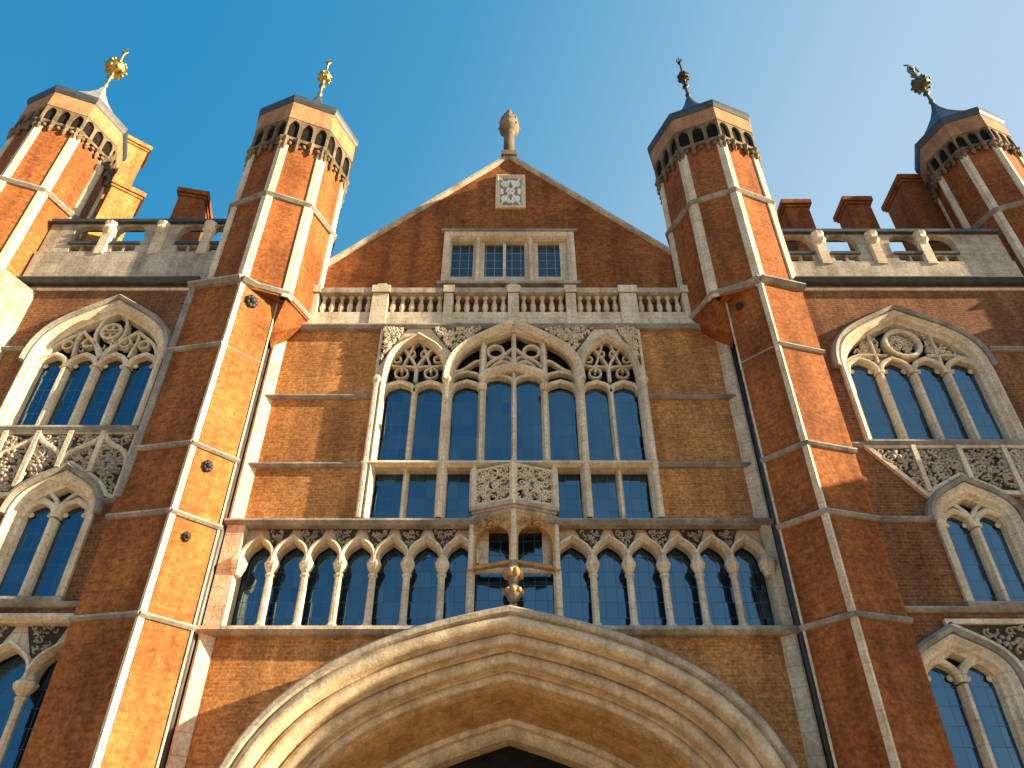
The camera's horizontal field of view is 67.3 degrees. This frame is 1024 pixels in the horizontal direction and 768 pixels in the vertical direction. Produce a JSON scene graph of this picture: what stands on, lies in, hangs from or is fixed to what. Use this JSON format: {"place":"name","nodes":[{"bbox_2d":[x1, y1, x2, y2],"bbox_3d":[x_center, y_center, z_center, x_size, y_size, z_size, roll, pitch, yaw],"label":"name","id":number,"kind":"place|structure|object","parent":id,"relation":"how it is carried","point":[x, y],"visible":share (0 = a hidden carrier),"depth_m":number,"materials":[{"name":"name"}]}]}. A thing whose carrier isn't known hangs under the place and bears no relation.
{"place":"outdoors","nodes":[
{"label":"outdoors","id":0,"kind":"place"},
{"bbox_2d":[0,48,1023,767],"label":"palace gatehouse","id":1,"kind":"object","parent":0,"point":[508,458],"visible":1,"depth_m":18.14,"materials":[{"name":"orange brick"}]},
{"bbox_2d":[0,613,73,626],"bbox_3d":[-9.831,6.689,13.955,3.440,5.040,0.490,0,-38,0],"label":"ledge","id":2,"kind":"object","parent":1,"relation":"in","point":[7,619],"depth_m":15.29,"materials":[{"name":"beige stone"}]},
{"bbox_2d":[0,463,105,601],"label":"window","id":3,"kind":"structure","parent":1,"relation":"in","point":[46,523],"depth_m":16.70,"materials":[{"name":"beige stone"}]},
{"bbox_2d":[0,294,171,429],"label":"window","id":4,"kind":"structure","parent":1,"relation":"in","point":[96,366],"depth_m":19.50,"materials":[{"name":"beige stone"}]},
{"bbox_2d":[355,318,664,517],"bbox_3d":[-0.047,0.711,19.774,7.241,6.285,0.640,0,-38,0],"label":"window","id":5,"kind":"structure","parent":1,"relation":"in","point":[436,421],"depth_m":19.79,"materials":[{"name":"beige stone"}]},
{"bbox_2d":[830,304,1023,444],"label":"window","id":6,"kind":"structure","parent":1,"relation":"in","point":[911,377],"depth_m":19.27,"materials":[{"name":"beige stone"}]},
{"bbox_2d":[917,624,1023,767],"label":"window","id":7,"kind":"structure","parent":1,"relation":"in","point":[977,687],"depth_m":14.60,"materials":[{"name":"beige stone"}]},
{"bbox_2d":[925,475,1023,606],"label":"window","id":8,"kind":"structure","parent":1,"relation":"in","point":[980,527],"depth_m":16.60,"materials":[{"name":"beige stone"}]},
{"bbox_2d":[0,0,1023,257],"label":"sky","id":9,"kind":"structure","parent":0,"point":[424,88],"materials":[{"name":"blue"}]}
]}

